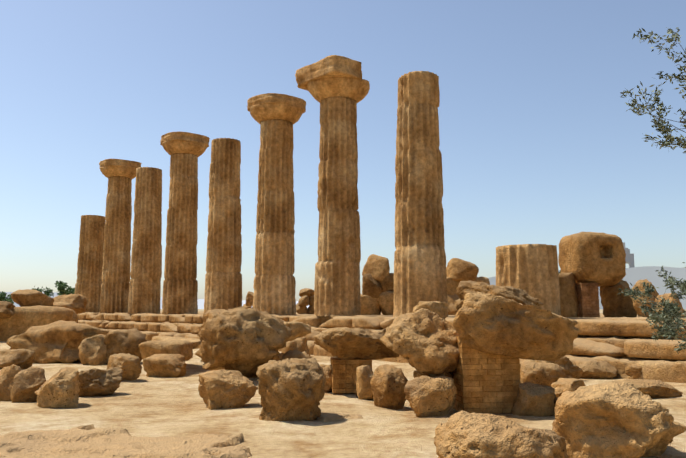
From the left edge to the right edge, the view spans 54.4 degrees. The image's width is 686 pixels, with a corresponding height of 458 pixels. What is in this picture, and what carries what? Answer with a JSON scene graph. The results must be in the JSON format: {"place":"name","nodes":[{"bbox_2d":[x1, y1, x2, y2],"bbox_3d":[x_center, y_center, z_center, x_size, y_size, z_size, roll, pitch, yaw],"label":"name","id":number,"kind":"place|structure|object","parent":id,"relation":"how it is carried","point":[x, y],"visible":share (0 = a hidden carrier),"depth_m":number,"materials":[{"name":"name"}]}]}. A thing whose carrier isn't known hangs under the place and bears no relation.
{"place":"outdoors","nodes":[
{"label":"outdoors","id":0,"kind":"place"},
{"bbox_2d":[6,292,297,308],"bbox_3d":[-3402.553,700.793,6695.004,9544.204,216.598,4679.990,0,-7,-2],"label":"hills","id":1,"kind":"structure","parent":0,"point":[200,303],"depth_m":8765.17,"materials":[{"name":"white"}]},
{"bbox_2d":[0,341,685,457],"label":"ground","id":2,"kind":"structure","parent":0,"point":[143,405],"depth_m":10.50,"materials":[{"name":"beige sand"}]},
{"bbox_2d":[0,364,21,400],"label":"boulder","id":3,"kind":"object","parent":2,"relation":"on","point":[8,374],"visible":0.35,"depth_m":12.64,"materials":[{"name":"stone"}]},
{"bbox_2d":[0,349,34,368],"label":"boulder","id":4,"kind":"object","parent":2,"relation":"on","point":[22,358],"visible":0.73,"depth_m":19.09,"materials":[{"name":"stone"}]},
{"bbox_2d":[10,367,45,402],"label":"boulder","id":5,"kind":"object","parent":2,"relation":"on","point":[29,382],"visible":0.73,"depth_m":12.42,"materials":[{"name":"stone"}]},
{"bbox_2d":[0,305,77,341],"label":"boulder","id":6,"kind":"object","parent":2,"relation":"on","point":[21,320],"visible":0.42,"depth_m":36.03,"materials":[{"name":"stone"}]},
{"bbox_2d":[0,301,14,318],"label":"boulder","id":7,"kind":"object","parent":6,"relation":"on","point":[6,309],"visible":0.96,"depth_m":35.26,"materials":[{"name":"stone"}]},
{"bbox_2d":[11,289,53,306],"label":"boulder","id":8,"kind":"object","parent":6,"relation":"on","point":[26,297],"visible":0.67,"depth_m":37.27,"materials":[{"name":"stone"}]},
{"bbox_2d":[53,294,86,313],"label":"boulder","id":9,"kind":"object","parent":6,"relation":"on","point":[77,303],"visible":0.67,"depth_m":39.54,"materials":[{"name":"stone"}]},
{"bbox_2d":[6,320,107,363],"bbox_3d":[-9.516,3.854,22.566,3.509,1.539,2.467,-1,-7,11],"label":"boulder","id":10,"kind":"object","parent":2,"relation":"on","point":[59,341],"visible":0.81,"depth_m":21.72,"materials":[{"name":"stone"}]},
{"bbox_2d":[35,367,79,407],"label":"boulder","id":11,"kind":"object","parent":2,"relation":"on","point":[60,389],"visible":0.88,"depth_m":11.78,"materials":[{"name":"stone"}]},
{"bbox_2d":[78,334,106,364],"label":"boulder","id":12,"kind":"object","parent":2,"relation":"on","point":[92,350],"visible":0.67,"depth_m":20.41,"materials":[{"name":"stone"}]},
{"bbox_2d":[78,367,123,396],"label":"boulder","id":13,"kind":"object","parent":2,"relation":"on","point":[98,382],"visible":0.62,"depth_m":13.52,"materials":[{"name":"stone"}]},
{"bbox_2d":[107,353,141,380],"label":"boulder","id":14,"kind":"object","parent":2,"relation":"on","point":[129,365],"visible":0.73,"depth_m":16.05,"materials":[{"name":"stone"}]},
{"bbox_2d":[104,328,146,364],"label":"boulder","id":15,"kind":"object","parent":2,"relation":"on","point":[125,341],"visible":0.5,"depth_m":20.54,"materials":[{"name":"stone"}]},
{"bbox_2d":[0,424,251,457],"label":"bedrock ledge","id":16,"kind":"object","parent":2,"relation":"on","point":[86,441],"visible":0.77,"depth_m":8.17,"materials":[{"name":"stone"}]},
{"bbox_2d":[143,354,186,376],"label":"boulder","id":17,"kind":"object","parent":2,"relation":"on","point":[164,365],"visible":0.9,"depth_m":16.94,"materials":[{"name":"stone"}]},
{"bbox_2d":[138,339,192,360],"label":"boulder","id":18,"kind":"object","parent":17,"relation":"on","point":[178,346],"visible":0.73,"depth_m":18.05,"materials":[{"name":"stone"}]},
{"bbox_2d":[151,336,200,348],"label":"boulder","id":19,"kind":"object","parent":2,"relation":"on","point":[196,342],"visible":0.33,"depth_m":19.57,"materials":[{"name":"stone"}]},
{"bbox_2d":[198,369,257,409],"bbox_3d":[-2.095,2.924,12.092,1.042,0.740,0.906,3,-8,-25],"label":"boulder","id":20,"kind":"object","parent":2,"relation":"on","point":[222,389],"visible":0.83,"depth_m":11.75,"materials":[{"name":"stone"}]},
{"bbox_2d":[210,367,258,377],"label":"rock","id":21,"kind":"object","parent":2,"relation":"on","point":[221,368],"depth_m":17.25,"materials":[{"name":"stone"}]},
{"bbox_2d":[195,306,292,376],"bbox_3d":[-2.497,2.805,16.665,2.279,1.732,2.010,16,-10,-10],"label":"boulder","id":22,"kind":"object","parent":2,"relation":"on","point":[243,340],"visible":0.98,"depth_m":15.99,"materials":[{"name":"stone"}]},
{"bbox_2d":[274,353,283,360],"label":"boulder","id":23,"kind":"object","parent":2,"relation":"on","point":[278,357],"visible":0.12,"depth_m":19.22,"materials":[{"name":"stone"}]},
{"bbox_2d":[283,320,310,340],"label":"boulder","id":24,"kind":"object","parent":23,"relation":"on","point":[300,329],"visible":0.54,"depth_m":19.11,"materials":[{"name":"stone"}]},
{"bbox_2d":[256,358,325,420],"bbox_3d":[-0.825,2.623,10.630,1.105,1.104,1.006,0,-7,2],"label":"boulder","id":25,"kind":"object","parent":2,"relation":"on","point":[291,389],"visible":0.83,"depth_m":10.32,"materials":[{"name":"stone"}]},
{"bbox_2d":[281,337,309,355],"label":"boulder","id":26,"kind":"object","parent":2,"relation":"on","point":[299,344],"visible":0.58,"depth_m":23.22,"materials":[{"name":"stone"}]},
{"bbox_2d":[282,350,311,359],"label":"boulder","id":27,"kind":"object","parent":2,"relation":"on","point":[290,354],"visible":0.23,"depth_m":16.67,"materials":[{"name":"stone"}]},
{"bbox_2d":[320,364,331,391],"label":"boulder","id":28,"kind":"object","parent":2,"relation":"on","point":[327,370],"visible":0.25,"depth_m":14.46,"materials":[{"name":"stone"}]},
{"bbox_2d":[330,357,371,392],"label":"brick pier","id":29,"kind":"structure","parent":2,"relation":"on","point":[343,375],"depth_m":14.19,"materials":[{"name":"brick"}]},
{"bbox_2d":[314,327,383,359],"bbox_3d":[0.228,2.503,14.637,1.773,0.726,1.598,1,-7,-9],"label":"boulder","id":30,"kind":"object","parent":29,"relation":"on","point":[344,343],"visible":0.88,"depth_m":14.10,"materials":[{"name":"stone"}]},
{"bbox_2d":[374,328,398,357],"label":"boulder","id":31,"kind":"object","parent":30,"relation":"on","point":[385,351],"visible":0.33,"depth_m":14.36,"materials":[{"name":"stone"}]},
{"bbox_2d":[355,365,373,399],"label":"boulder","id":32,"kind":"object","parent":2,"relation":"on","point":[364,375],"visible":0.75,"depth_m":13.39,"materials":[{"name":"stone"}]},
{"bbox_2d":[78,311,685,382],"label":"temple platform","id":33,"kind":"structure","parent":2,"relation":"on","point":[665,370],"depth_m":17.46,"materials":[{"name":"stone"}]},
{"bbox_2d":[75,215,104,312],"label":"column shaft","id":34,"kind":"object","parent":33,"relation":"on","point":[88,284],"visible":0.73,"depth_m":48.68,"materials":[{"name":"stone"}]},
{"bbox_2d":[100,176,131,312],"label":"column shaft","id":35,"kind":"object","parent":33,"relation":"on","point":[115,285],"visible":1,"depth_m":45.37,"materials":[{"name":"brown stone"}]},
{"bbox_2d":[99,159,141,178],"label":"column capital","id":36,"kind":"object","parent":35,"relation":"on","point":[116,167],"visible":0.85,"depth_m":45.66,"materials":[{"name":"brown stone"}]},
{"bbox_2d":[128,167,161,313],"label":"column shaft","id":37,"kind":"object","parent":33,"relation":"on","point":[145,276],"visible":1,"depth_m":41.89,"materials":[{"name":"stone"}]},
{"bbox_2d":[162,153,197,313],"bbox_3d":[-9.436,0.267,39.123,2.048,9.380,2.043,6,-9,-41],"label":"column shaft","id":38,"kind":"object","parent":33,"relation":"on","point":[180,286],"visible":0.98,"depth_m":38.46,"materials":[{"name":"brown stone"}]},
{"bbox_2d":[160,131,209,156],"bbox_3d":[-9.413,-4.900,39.752,2.610,1.172,2.608,6,-9,-41],"label":"column capital","id":39,"kind":"object","parent":38,"relation":"on","point":[184,142],"visible":0.92,"depth_m":38.80,"materials":[{"name":"brown stone"}]},
{"bbox_2d":[204,138,241,312],"bbox_3d":[-6.325,-0.146,35.683,2.003,9.380,2.001,6,-9,-41],"label":"column shaft","id":40,"kind":"object","parent":33,"relation":"on","point":[223,282],"visible":0.98,"depth_m":35.01,"materials":[{"name":"stone"}]},
{"bbox_2d":[253,119,295,314],"bbox_3d":[-3.266,-0.561,32.225,2.046,9.380,2.060,6,-9,-41],"label":"column shaft","id":41,"kind":"object","parent":33,"relation":"on","point":[274,285],"visible":0.96,"depth_m":31.57,"materials":[{"name":"brown stone"}]},
{"bbox_2d":[247,93,305,124],"bbox_3d":[-3.284,-5.736,32.861,2.641,1.178,2.632,6,-9,-41],"label":"column capital","id":42,"kind":"object","parent":41,"relation":"on","point":[268,106],"visible":0.9,"depth_m":31.89,"materials":[{"name":"brown stone"}]},
{"bbox_2d":[296,303,307,313],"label":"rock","id":43,"kind":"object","parent":33,"relation":"on","point":[301,310],"depth_m":37.44,"materials":[{"name":"stone"}]},
{"bbox_2d":[298,295,308,305],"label":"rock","id":44,"kind":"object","parent":43,"relation":"on","point":[303,301],"depth_m":37.35,"materials":[{"name":"stone"}]},
{"bbox_2d":[307,305,314,313],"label":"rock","id":45,"kind":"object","parent":33,"relation":"on","point":[310,309],"depth_m":37.76,"materials":[{"name":"stone"}]},
{"bbox_2d":[309,296,313,305],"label":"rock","id":46,"kind":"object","parent":45,"relation":"on","point":[311,300],"depth_m":37.83,"materials":[{"name":"stone"}]},
{"bbox_2d":[299,288,313,296],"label":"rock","id":47,"kind":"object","parent":46,"relation":"on","point":[308,292],"depth_m":37.89,"materials":[{"name":"stone"}]},
{"bbox_2d":[314,96,360,315],"bbox_3d":[-0.233,-0.972,28.798,1.996,9.380,2.005,6,-9,-41],"label":"column shaft","id":48,"kind":"object","parent":33,"relation":"on","point":[337,281],"visible":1,"depth_m":28.10,"materials":[{"name":"brown stone"}]},
{"bbox_2d":[295,55,369,102],"bbox_3d":[-0.197,-6.292,29.423,3.014,1.487,2.996,6,-9,-41],"label":"column capital","id":49,"kind":"object","parent":48,"relation":"on","point":[330,76],"visible":0.92,"depth_m":28.34,"materials":[{"name":"brown stone"}]},
{"bbox_2d":[361,294,380,314],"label":"stone block","id":50,"kind":"structure","parent":33,"relation":"on","point":[370,305],"depth_m":32.92,"materials":[{"name":"stone"}]},
{"bbox_2d":[362,274,381,297],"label":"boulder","id":51,"kind":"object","parent":50,"relation":"on","point":[371,287],"depth_m":33.07,"materials":[{"name":"stone"}]},
{"bbox_2d":[362,254,389,281],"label":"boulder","id":52,"kind":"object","parent":51,"relation":"on","point":[377,267],"depth_m":33.41,"materials":[{"name":"stone"}]},
{"bbox_2d":[77,313,685,364],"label":"stone steps","id":53,"kind":"structure","parent":33,"relation":"on","point":[656,349],"depth_m":24.10,"materials":[{"name":"stone"}]},
{"bbox_2d":[377,291,393,314],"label":"stone block","id":54,"kind":"structure","parent":33,"relation":"on","point":[385,299],"depth_m":32.97,"materials":[{"name":"stone"}]},
{"bbox_2d":[380,273,393,291],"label":"stone block","id":55,"kind":"structure","parent":54,"relation":"on","point":[387,283],"depth_m":33.21,"materials":[{"name":"stone"}]},
{"bbox_2d":[393,71,447,316],"bbox_3d":[2.882,-1.315,25.308,2.034,9.230,2.025,6,-9,-41],"label":"column shaft","id":56,"kind":"object","parent":33,"relation":"on","point":[420,273],"visible":0.98,"depth_m":24.67,"materials":[{"name":"stone"}]},
{"bbox_2d":[412,301,448,319],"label":"boulder","id":57,"kind":"object","parent":33,"relation":"on","point":[440,309],"visible":0.71,"depth_m":18.90,"materials":[{"name":"stone"}]},
{"bbox_2d":[447,294,459,314],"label":"rock","id":58,"kind":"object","parent":33,"relation":"on","point":[452,309],"depth_m":32.60,"materials":[{"name":"stone"}]},
{"bbox_2d":[447,277,459,294],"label":"stone block","id":59,"kind":"structure","parent":58,"relation":"on","point":[452,285],"depth_m":32.98,"materials":[{"name":"stone"}]},
{"bbox_2d":[446,258,478,281],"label":"boulder","id":60,"kind":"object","parent":59,"relation":"on","point":[458,269],"depth_m":33.01,"materials":[{"name":"stone"}]},
{"bbox_2d":[496,244,560,315],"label":"stub column","id":61,"kind":"structure","parent":33,"relation":"on","point":[531,270],"depth_m":20.71,"materials":[{"name":"stone"}]},
{"bbox_2d":[559,272,577,316],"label":"standing slab","id":62,"kind":"structure","parent":33,"relation":"on","point":[568,297],"depth_m":24.03,"materials":[{"name":"stone"}]},
{"bbox_2d":[576,283,599,316],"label":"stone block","id":63,"kind":"structure","parent":33,"relation":"on","point":[588,299],"depth_m":24.09,"materials":[{"name":"stone"}]},
{"bbox_2d":[558,232,625,285],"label":"hanging block","id":64,"kind":"structure","parent":63,"relation":"on","point":[591,257],"depth_m":24.28,"materials":[{"name":"stone"}]},
{"bbox_2d":[599,280,636,316],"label":"platform rock","id":65,"kind":"object","parent":33,"relation":"on","point":[613,303],"visible":0.65,"depth_m":24.72,"materials":[{"name":"stone"}]},
{"bbox_2d":[629,279,658,316],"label":"boulder","id":66,"kind":"object","parent":33,"relation":"on","point":[636,305],"visible":0.31,"depth_m":23.23,"materials":[{"name":"stone"}]},
{"bbox_2d":[652,293,684,317],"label":"boulder","id":67,"kind":"object","parent":33,"relation":"on","point":[668,296],"visible":0.21,"depth_m":22.32,"materials":[{"name":"stone"}]},
{"bbox_2d":[316,411,451,422],"bbox_3d":[0.850,3.006,10.545,3.600,0.113,1.400,0,-7,-2],"label":"bedrock ledge","id":68,"kind":"object","parent":2,"relation":"on","point":[326,417],"visible":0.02,"depth_m":10.62,"materials":[{"name":"stone"}]},
{"bbox_2d":[370,364,407,408],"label":"boulder","id":69,"kind":"object","parent":2,"relation":"on","point":[388,382],"visible":0.92,"depth_m":12.14,"materials":[{"name":"stone"}]},
{"bbox_2d":[404,376,455,416],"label":"boulder","id":70,"kind":"object","parent":2,"relation":"on","point":[426,396],"visible":0.85,"depth_m":11.07,"materials":[{"name":"stone"}]},
{"bbox_2d":[413,370,452,377],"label":"boulder","id":71,"kind":"object","parent":70,"relation":"on","point":[416,373],"visible":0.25,"depth_m":11.75,"materials":[{"name":"stone"}]},
{"bbox_2d":[380,308,459,373],"bbox_3d":[1.431,1.997,11.977,1.534,1.150,1.223,0,-7,-1],"label":"boulder","id":72,"kind":"object","parent":71,"relation":"on","point":[423,340],"visible":0.9,"depth_m":11.66,"materials":[{"name":"stone"}]},
{"bbox_2d":[434,410,568,457],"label":"boulder","id":73,"kind":"object","parent":2,"relation":"on","point":[462,434],"visible":1,"depth_m":6.40,"materials":[{"name":"stone"}]},
{"bbox_2d":[511,382,555,416],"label":"boulder","id":74,"kind":"object","parent":2,"relation":"on","point":[532,399],"visible":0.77,"depth_m":11.01,"materials":[{"name":"stone"}]},
{"bbox_2d":[520,362,564,386],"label":"boulder","id":75,"kind":"object","parent":2,"relation":"on","point":[544,373],"visible":0.5,"depth_m":14.27,"materials":[{"name":"stone"}]},
{"bbox_2d":[530,356,582,378],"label":"boulder","id":76,"kind":"object","parent":2,"relation":"on","point":[569,367],"visible":0.29,"depth_m":16.45,"materials":[{"name":"stone"}]},
{"bbox_2d":[551,378,585,397],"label":"boulder","id":77,"kind":"object","parent":2,"relation":"on","point":[560,386],"visible":0.46,"depth_m":13.38,"materials":[{"name":"stone"}]},
{"bbox_2d":[576,361,617,378],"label":"boulder","id":78,"kind":"object","parent":2,"relation":"on","point":[598,369],"visible":0.75,"depth_m":16.94,"materials":[{"name":"stone"}]},
{"bbox_2d":[552,381,685,457],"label":"boulder","id":79,"kind":"object","parent":2,"relation":"on","point":[613,419],"visible":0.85,"depth_m":7.63,"materials":[{"name":"stone"}]},
{"bbox_2d":[625,364,641,378],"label":"boulder","id":80,"kind":"object","parent":2,"relation":"on","point":[632,371],"visible":0.12,"depth_m":16.73,"materials":[{"name":"stone"}]},
{"bbox_2d":[615,379,682,397],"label":"boulder","id":81,"kind":"object","parent":2,"relation":"on","point":[655,388],"visible":0.56,"depth_m":13.16,"materials":[{"name":"stone"}]},
{"bbox_2d":[617,262,685,340],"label":"olive bush","id":82,"kind":"object","parent":2,"relation":"on","point":[681,286],"visible":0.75,"depth_m":12.54,"materials":[{"name":"green plant"}]},
{"bbox_2d":[620,27,685,151],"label":"olive tree","id":83,"kind":"object","parent":2,"relation":"on","point":[662,131],"visible":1,"depth_m":9.57,"materials":[{"name":"green plant"}]},
{"bbox_2d":[646,297,685,353],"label":"olive bush","id":84,"kind":"object","parent":2,"relation":"on","point":[671,313],"visible":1,"depth_m":10.63,"materials":[{"name":"green plant"}]},
{"bbox_2d":[0,0,685,300],"label":"sky","id":85,"kind":"structure","parent":0,"point":[540,143],"materials":[{"name":"blue"}]},
{"bbox_2d":[160,309,602,312],"bbox_3d":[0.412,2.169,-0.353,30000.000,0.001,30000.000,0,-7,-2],"label":"ground","id":86,"kind":"structure","parent":0,"point":[601,310],"depth_m":983.80,"materials":[{"name":"beige"}]},
{"bbox_2d":[0,291,13,303],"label":"tree","id":87,"kind":"object","parent":86,"relation":"on","point":[3,296],"visible":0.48,"depth_m":78.52,"materials":[{"name":"green plant"}]},
{"bbox_2d":[32,286,66,296],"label":"tree","id":88,"kind":"object","parent":86,"relation":"on","point":[47,292],"visible":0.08,"depth_m":89.86,"materials":[{"name":"green plant"}]},
{"bbox_2d":[54,280,74,294],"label":"tree","id":89,"kind":"object","parent":86,"relation":"on","point":[61,285],"visible":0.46,"depth_m":85.31,"materials":[{"name":"green plant"}]},
{"bbox_2d":[450,336,520,413],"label":"brick pier","id":90,"kind":"structure","parent":0,"point":[484,382],"depth_m":11.45,"materials":[{"name":"brick"}]},
{"bbox_2d":[452,292,578,361],"bbox_3d":[2.968,1.723,11.727,2.292,1.065,1.240,9,-8,-7],"label":"boulder","id":91,"kind":"object","parent":90,"relation":"on","point":[493,324],"visible":1,"depth_m":11.27,"materials":[{"name":"stone"}]},
{"bbox_2d":[455,281,543,309],"bbox_3d":[3.008,1.348,12.463,1.653,0.792,1.341,3,-7,-24],"label":"boulder","id":92,"kind":"object","parent":91,"relation":"on","point":[521,296],"visible":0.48,"depth_m":12.21,"materials":[{"name":"stone"}]},
{"bbox_2d":[488,266,685,309],"bbox_3d":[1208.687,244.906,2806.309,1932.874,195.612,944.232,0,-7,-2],"label":"distant hills","id":93,"kind":"structure","parent":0,"point":[634,275],"depth_m":2942.88,"materials":[{"name":"grey"}]},
{"bbox_2d":[623,242,634,267],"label":"town buildings","id":94,"kind":"structure","parent":93,"relation":"on","point":[629,259],"depth_m":3144.24,"materials":[{"name":"grey"}]},
{"bbox_3d":[6.669,3.794,33.347,1.637,1.237,1.491,1,-7,-5],"label":"temple chamber","id":95,"kind":"object","parent":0,"visible":0},
{"bbox_2d":[474,276,489,284],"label":"rock","id":96,"kind":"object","parent":95,"relation":"on","point":[483,279],"depth_m":33.05,"materials":[{"name":"stone"}]},
{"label":"temple chamber","id":97,"kind":"object","parent":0,"visible":0},
{"bbox_2d":[246,298,249,305],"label":"stone block","id":98,"kind":"structure","parent":97,"relation":"on","point":[247,301],"depth_m":41.46,"materials":[{"name":"stone"}]},
{"bbox_2d":[246,291,253,297],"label":"rock","id":99,"kind":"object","parent":98,"relation":"on","point":[250,294],"depth_m":41.76,"materials":[{"name":"stone"}]}
]}

